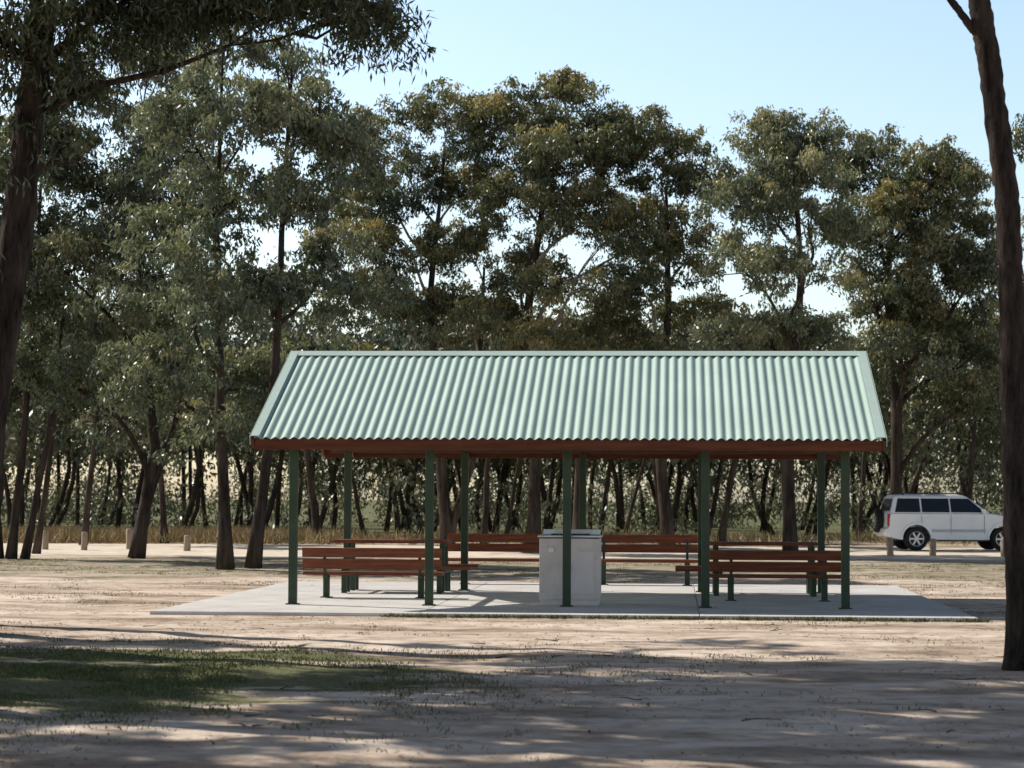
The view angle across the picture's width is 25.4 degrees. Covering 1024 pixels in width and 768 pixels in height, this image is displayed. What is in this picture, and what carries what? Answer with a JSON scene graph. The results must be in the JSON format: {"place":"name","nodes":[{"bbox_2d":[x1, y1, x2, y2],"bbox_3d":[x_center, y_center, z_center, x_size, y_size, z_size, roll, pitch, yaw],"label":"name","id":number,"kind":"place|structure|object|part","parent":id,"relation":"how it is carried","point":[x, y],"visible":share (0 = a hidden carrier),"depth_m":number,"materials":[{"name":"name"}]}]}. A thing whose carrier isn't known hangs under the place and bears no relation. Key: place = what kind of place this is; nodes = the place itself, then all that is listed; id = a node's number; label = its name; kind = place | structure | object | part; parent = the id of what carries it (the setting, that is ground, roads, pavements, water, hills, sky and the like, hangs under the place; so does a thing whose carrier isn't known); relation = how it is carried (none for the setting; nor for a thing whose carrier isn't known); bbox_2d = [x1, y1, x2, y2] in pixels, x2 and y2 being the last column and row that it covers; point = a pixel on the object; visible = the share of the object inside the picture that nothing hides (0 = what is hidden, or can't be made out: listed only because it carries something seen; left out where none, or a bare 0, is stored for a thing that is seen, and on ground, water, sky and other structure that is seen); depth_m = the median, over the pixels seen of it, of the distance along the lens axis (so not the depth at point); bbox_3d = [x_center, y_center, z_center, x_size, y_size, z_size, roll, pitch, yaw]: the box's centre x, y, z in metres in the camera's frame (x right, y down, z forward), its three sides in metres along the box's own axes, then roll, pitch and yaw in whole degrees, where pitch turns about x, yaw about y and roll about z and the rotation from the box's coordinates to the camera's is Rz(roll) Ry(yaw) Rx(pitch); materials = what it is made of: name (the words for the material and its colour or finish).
{"place":"outdoors","nodes":[
{"label":"outdoors","id":0,"kind":"place"},
{"bbox_2d":[3,543,1004,560],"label":"dirt road","id":1,"kind":"structure","parent":0,"point":[283,551],"depth_m":69.77,"materials":[{"name":"beige soil"}]},
{"bbox_2d":[42,531,48,549],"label":"timber bollard","id":2,"kind":"object","parent":1,"relation":"on","point":[45,542],"visible":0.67,"depth_m":70.76,"materials":[{"name":"wood"}]},
{"bbox_2d":[81,532,87,549],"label":"timber bollard","id":3,"kind":"object","parent":1,"relation":"on","point":[84,539],"visible":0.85,"depth_m":70.25,"materials":[{"name":"wood"}]},
{"bbox_2d":[14,280,158,553],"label":"gum tree","id":4,"kind":"object","parent":1,"relation":"on","point":[37,547],"visible":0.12,"depth_m":65.88,"materials":[{"name":"green plant"}]},
{"bbox_2d":[35,297,167,544],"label":"gum tree","id":5,"kind":"object","parent":1,"relation":"on","point":[115,445],"visible":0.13,"depth_m":77.91,"materials":[{"name":"green plant"}]},
{"bbox_2d":[126,529,132,548],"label":"timber bollard","id":6,"kind":"object","parent":1,"relation":"on","point":[129,533],"visible":0.69,"depth_m":71.77,"materials":[{"name":"brown wood"}]},
{"bbox_2d":[183,535,190,550],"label":"timber bollard","id":7,"kind":"object","parent":1,"relation":"on","point":[187,542],"visible":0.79,"depth_m":69.74,"materials":[{"name":"wood"}]},
{"bbox_2d":[886,538,893,555],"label":"timber bollard","id":8,"kind":"object","parent":1,"relation":"on","point":[889,545],"visible":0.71,"depth_m":68.38,"materials":[{"name":"wood"}]},
{"bbox_2d":[929,539,935,555],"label":"timber bollard","id":9,"kind":"object","parent":1,"relation":"on","point":[932,551],"visible":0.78,"depth_m":68.75,"materials":[{"name":"wood"}]},
{"bbox_2d":[872,493,1002,550],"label":"parked car","id":10,"kind":"object","parent":1,"relation":"on","point":[926,517],"visible":0.88,"depth_m":75.18,"materials":[{"name":"white paint"}]},
{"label":"rear window","id":11,"kind":"part","parent":10,"relation":"part of","materials":[{"name":"grey glass"}]},
{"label":"quarter window","id":12,"kind":"part","parent":10,"relation":"part of","materials":[{"name":"black glass"}]},
{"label":"rear door window","id":13,"kind":"part","parent":10,"relation":"part of","materials":[{"name":"black glass"}]},
{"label":"front door window","id":14,"kind":"part","parent":10,"relation":"part of","materials":[{"name":"black glass"}]},
{"bbox_2d":[1001,538,1003,556],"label":"timber bollard","id":15,"kind":"object","parent":1,"relation":"on","point":[1002,547],"visible":0.31,"depth_m":67.77,"materials":[{"name":"wood"}]},
{"bbox_2d":[0,498,1023,767],"bbox_3d":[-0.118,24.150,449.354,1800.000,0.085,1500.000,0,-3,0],"label":"ground","id":16,"kind":"structure","parent":0,"point":[670,732],"depth_m":21.26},
{"bbox_2d":[0,48,123,558],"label":"gum tree","id":17,"kind":"object","parent":16,"relation":"on","point":[31,307],"visible":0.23,"depth_m":60.89,"materials":[{"name":"green plant"}]},
{"bbox_2d":[13,26,252,558],"bbox_3d":[-10.418,-2.747,60.996,7.185,14.949,6.355,0,-3,0],"label":"gum tree","id":18,"kind":"object","parent":16,"relation":"on","point":[75,247],"visible":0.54,"depth_m":60.38,"materials":[{"name":"green plant"}]},
{"bbox_2d":[81,340,198,542],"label":"gum tree","id":19,"kind":"object","parent":16,"relation":"on","point":[163,516],"visible":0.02,"depth_m":81.78,"materials":[{"name":"brown plant"}]},
{"bbox_2d":[59,22,318,569],"bbox_3d":[-7.385,-2.337,53.610,6.223,13.364,5.724,-2,-3,33],"label":"gum tree","id":20,"kind":"object","parent":16,"relation":"on","point":[213,110],"visible":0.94,"depth_m":52.72,"materials":[{"name":"green plant"}]},
{"bbox_2d":[0,0,446,520],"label":"eucalyptus tree","id":21,"kind":"object","parent":16,"relation":"on","point":[36,54],"visible":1,"depth_m":27.91,"materials":[{"name":"green plant"}]},
{"bbox_2d":[150,599,445,616],"bbox_3d":[-3.135,3.443,34.597,3.888,0.145,3.988,0,-3,4],"label":"panel","id":22,"kind":"object","parent":16,"relation":"on","point":[276,607],"visible":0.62,"depth_m":33.86,"materials":[{"name":"concrete"}]},
{"bbox_2d":[270,326,327,542],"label":"gum tree","id":23,"kind":"object","parent":16,"relation":"on","point":[315,518],"depth_m":83.82,"materials":[{"name":"brown plant"}]},
{"bbox_2d":[214,25,419,568],"bbox_3d":[-4.670,-2.063,54.449,4.949,12.960,6.894,0,-3,0],"label":"gum tree","id":24,"kind":"object","parent":16,"relation":"on","point":[333,130],"visible":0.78,"depth_m":53.59,"materials":[{"name":"green plant"}]},
{"bbox_2d":[209,589,467,600],"bbox_3d":[-2.847,3.643,38.582,3.888,0.145,3.988,0,-3,4],"label":"panel","id":25,"kind":"object","parent":16,"relation":"on","point":[305,594],"visible":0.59,"depth_m":38.38,"materials":[{"name":"concrete"}]},
{"bbox_2d":[302,547,444,597],"bbox_3d":[-2.277,3.103,37.424,2.300,0.824,0.497,0,-3,4],"label":"park bench","id":26,"kind":"object","parent":25,"relation":"on","point":[324,563],"visible":0.97,"depth_m":37.23,"materials":[{"name":"brown wood"}]},
{"bbox_2d":[333,539,478,593],"bbox_3d":[-1.919,3.189,39.941,2.550,0.908,1.730,0,-3,4],"label":"picnic table","id":27,"kind":"object","parent":25,"relation":"on","point":[349,583],"visible":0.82,"depth_m":39.61,"materials":[{"name":"brown wood"}]},
{"bbox_2d":[326,334,392,536],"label":"gum tree","id":28,"kind":"object","parent":16,"relation":"on","point":[358,510],"visible":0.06,"depth_m":91.79,"materials":[{"name":"green plant"}]},
{"bbox_2d":[255,581,486,590],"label":"panel","id":29,"kind":"object","parent":16,"relation":"on","point":[336,585],"visible":0.39,"depth_m":42.40,"materials":[{"name":"concrete"}]},
{"bbox_2d":[380,337,419,537],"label":"gum tree","id":30,"kind":"object","parent":16,"relation":"on","point":[405,344],"visible":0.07,"depth_m":95.78,"materials":[{"name":"brown plant"}]},
{"bbox_2d":[294,75,531,542],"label":"gum tree","id":31,"kind":"object","parent":16,"relation":"on","point":[475,308],"visible":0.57,"depth_m":72.06,"materials":[{"name":"green plant"}]},
{"bbox_2d":[420,321,513,542],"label":"gum tree","id":32,"kind":"object","parent":16,"relation":"on","point":[486,481],"visible":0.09,"depth_m":82.80,"materials":[{"name":"green plant"}]},
{"bbox_2d":[2,521,975,546],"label":"dry grass","id":33,"kind":"structure","parent":16,"relation":"on","point":[197,534],"depth_m":83.13,"materials":[{"name":"brown plant"}]},
{"bbox_2d":[3,319,991,537],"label":"distant tree trunks","id":34,"kind":"object","parent":16,"relation":"on","point":[196,494],"visible":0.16,"depth_m":102.62,"materials":[{"name":"brown plant"}]},
{"bbox_2d":[478,339,520,533],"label":"gum tree","id":35,"kind":"object","parent":16,"relation":"on","point":[507,528],"depth_m":86.84,"materials":[{"name":"brown plant"}]},
{"bbox_2d":[0,624,1003,743],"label":"fallen twigs","id":36,"kind":"object","parent":16,"relation":"on","point":[497,657],"visible":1,"depth_m":20.02,"materials":[{"name":"brown wood"}]},
{"bbox_2d":[3,248,1001,504],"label":"distant trees","id":37,"kind":"object","parent":16,"relation":"on","point":[987,444],"visible":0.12,"depth_m":98.42,"materials":[{"name":"green plant"}]},
{"bbox_2d":[1,420,1003,536],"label":"scrub","id":38,"kind":"object","parent":16,"relation":"on","point":[995,488],"visible":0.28,"depth_m":127.57,"materials":[{"name":"green plant"}]},
{"bbox_2d":[0,558,1005,761],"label":"grass","id":39,"kind":"structure","parent":16,"relation":"on","point":[204,682],"depth_m":21.76,"materials":[{"name":"green plant"}]},
{"bbox_2d":[0,579,1022,767],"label":"leaf litter","id":40,"kind":"object","parent":16,"relation":"on","point":[894,755],"visible":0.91,"depth_m":21.27,"materials":[{"name":"brown plant"}]},
{"bbox_2d":[419,601,698,618],"bbox_3d":[0.804,3.448,34.312,3.988,0.145,3.988,0,-3,4],"label":"panel","id":41,"kind":"object","parent":16,"relation":"on","point":[523,608],"visible":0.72,"depth_m":33.78,"materials":[{"name":"concrete"}]},
{"bbox_2d":[538,529,602,605],"bbox_3d":[0.917,2.858,35.582,0.980,1.160,0.962,0,-3,4],"label":"barbecue","id":42,"kind":"object","parent":41,"relation":"on","point":[585,566],"visible":0.78,"depth_m":35.14,"materials":[{"name":"silver metal"}]},
{"bbox_2d":[571,551,593,594],"bbox_3d":[1.064,2.916,35.116,0.400,0.660,0.012,0,-3,4],"label":"cabinet door","id":43,"kind":"structure","parent":42,"relation":"in","point":[582,563],"depth_m":35.10,"materials":[{"name":"silver metal"}]},
{"bbox_2d":[435,64,687,552],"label":"gum tree","id":44,"kind":"object","parent":16,"relation":"on","point":[544,140],"visible":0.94,"depth_m":69.81,"materials":[{"name":"green plant"}]},
{"bbox_2d":[533,310,596,350],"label":"gum tree","id":45,"kind":"object","parent":16,"relation":"on","point":[586,318],"visible":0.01,"depth_m":78.83,"materials":[{"name":"green plant"}]},
{"bbox_2d":[483,302,652,528],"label":"gum tree","id":46,"kind":"object","parent":16,"relation":"on","point":[564,321],"visible":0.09,"depth_m":77.88,"materials":[{"name":"green plant"}]},
{"bbox_2d":[249,351,886,608],"bbox_3d":[1.052,1.496,37.705,9.584,4.095,7.172,0,-3,4],"label":"picnic shelter","id":47,"kind":"object","parent":16,"relation":"on","point":[703,407],"visible":0.98,"depth_m":35.66,"materials":[{"name":"green metal"}]},
{"bbox_2d":[448,591,696,602],"bbox_3d":[1.093,3.648,38.297,3.988,0.145,3.988,0,-3,4],"label":"panel","id":48,"kind":"object","parent":16,"relation":"on","point":[649,597],"visible":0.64,"depth_m":38.10,"materials":[{"name":"concrete"}]},
{"bbox_2d":[471,582,694,592],"bbox_3d":[1.381,3.849,42.281,3.988,0.145,3.988,0,-3,4],"label":"panel","id":49,"kind":"object","parent":16,"relation":"on","point":[609,587],"visible":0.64,"depth_m":41.99,"materials":[{"name":"concrete"}]},
{"bbox_2d":[448,534,540,583],"bbox_3d":[-0.139,3.365,43.756,2.250,0.954,0.497,0,-3,4],"label":"park bench","id":50,"kind":"object","parent":49,"relation":"on","point":[482,547],"visible":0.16,"depth_m":43.95,"materials":[{"name":"brown wood"}]},
{"bbox_2d":[601,535,697,585],"bbox_3d":[2.553,3.368,43.561,2.350,0.954,0.497,0,-3,4],"label":"park bench","id":51,"kind":"object","parent":49,"relation":"on","point":[687,548],"visible":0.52,"depth_m":43.73,"materials":[{"name":"brown wood"}]},
{"bbox_2d":[624,459,645,533],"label":"gum tree","id":52,"kind":"object","parent":16,"relation":"on","point":[627,523],"depth_m":89.84,"materials":[{"name":"brown plant"}]},
{"bbox_2d":[588,105,751,544],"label":"gum tree","id":53,"kind":"object","parent":16,"relation":"on","point":[685,172],"visible":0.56,"depth_m":70.61,"materials":[{"name":"green plant"}]},
{"bbox_2d":[652,331,690,528],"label":"gum tree","id":54,"kind":"object","parent":16,"relation":"on","point":[655,484],"depth_m":83.85,"materials":[{"name":"brown plant"}]},
{"bbox_2d":[380,612,992,622],"bbox_3d":[2.388,3.315,32.011,8.674,0.146,0.476,0,-3,4],"label":"grass edging","id":55,"kind":"object","parent":16,"relation":"on","point":[740,617],"depth_m":32.01,"materials":[{"name":"green plant"}]},
{"bbox_2d":[717,312,813,545],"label":"gum tree","id":56,"kind":"object","parent":16,"relation":"on","point":[722,532],"depth_m":81.80,"materials":[{"name":"brown plant"}]},
{"bbox_2d":[727,312,838,540],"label":"gum tree","id":57,"kind":"object","parent":16,"relation":"on","point":[782,460],"depth_m":77.88,"materials":[{"name":"brown plant"}]},
{"bbox_2d":[687,104,880,550],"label":"gum tree","id":58,"kind":"object","parent":16,"relation":"on","point":[779,179],"visible":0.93,"depth_m":65.79,"materials":[{"name":"green plant"}]},
{"bbox_2d":[694,584,915,594],"bbox_3d":[5.321,3.854,41.995,3.888,0.145,3.988,0,-3,4],"label":"panel","id":59,"kind":"object","parent":16,"relation":"on","point":[832,589],"visible":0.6,"depth_m":41.84,"materials":[{"name":"concrete"}]},
{"bbox_2d":[696,593,943,605],"bbox_3d":[5.032,3.653,38.011,3.888,0.145,3.988,0,-3,4],"label":"panel","id":60,"kind":"object","parent":16,"relation":"on","point":[807,598],"visible":0.59,"depth_m":37.77,"materials":[{"name":"concrete"}]},
{"bbox_2d":[675,541,823,596],"bbox_3d":[4.113,3.196,39.504,2.550,0.908,1.730,0,-3,4],"label":"picnic table","id":61,"kind":"object","parent":60,"relation":"on","point":[811,587],"visible":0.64,"depth_m":39.11,"materials":[{"name":"brown wood"}]},
{"bbox_2d":[710,550,840,601],"bbox_3d":[4.313,3.111,36.946,2.220,0.824,0.497,0,-3,4],"label":"park bench","id":62,"kind":"object","parent":60,"relation":"on","point":[825,566],"visible":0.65,"depth_m":36.76,"materials":[{"name":"brown wood"}]},
{"bbox_2d":[698,603,977,621],"bbox_3d":[4.744,3.453,34.026,3.888,0.145,3.988,0,-3,4],"label":"panel","id":63,"kind":"object","parent":16,"relation":"on","point":[858,611],"visible":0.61,"depth_m":33.58,"materials":[{"name":"concrete"}]},
{"bbox_2d":[820,333,944,541],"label":"gum tree","id":64,"kind":"object","parent":16,"relation":"on","point":[861,502],"visible":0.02,"depth_m":91.86,"materials":[{"name":"green plant"}]},
{"bbox_2d":[801,122,1022,545],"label":"gum tree","id":65,"kind":"object","parent":16,"relation":"on","point":[911,293],"visible":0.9,"depth_m":82.76,"materials":[{"name":"green plant"}]},
{"bbox_2d":[913,361,1001,542],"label":"gum tree","id":66,"kind":"object","parent":16,"relation":"on","point":[994,430],"visible":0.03,"depth_m":89.95,"materials":[{"name":"green plant"}]},
{"bbox_2d":[947,0,1023,670],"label":"eucalyptus tree","id":67,"kind":"object","parent":16,"relation":"on","point":[979,25],"visible":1,"depth_m":22.97,"materials":[{"name":"brown plant"}]},
{"bbox_2d":[980,113,1023,355],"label":"gum tree","id":68,"kind":"object","parent":16,"relation":"on","point":[1017,142],"visible":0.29,"depth_m":62.33,"materials":[{"name":"green plant"}]},
{"bbox_2d":[0,0,1023,502],"label":"sky","id":69,"kind":"structure","parent":0,"point":[913,64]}
]}

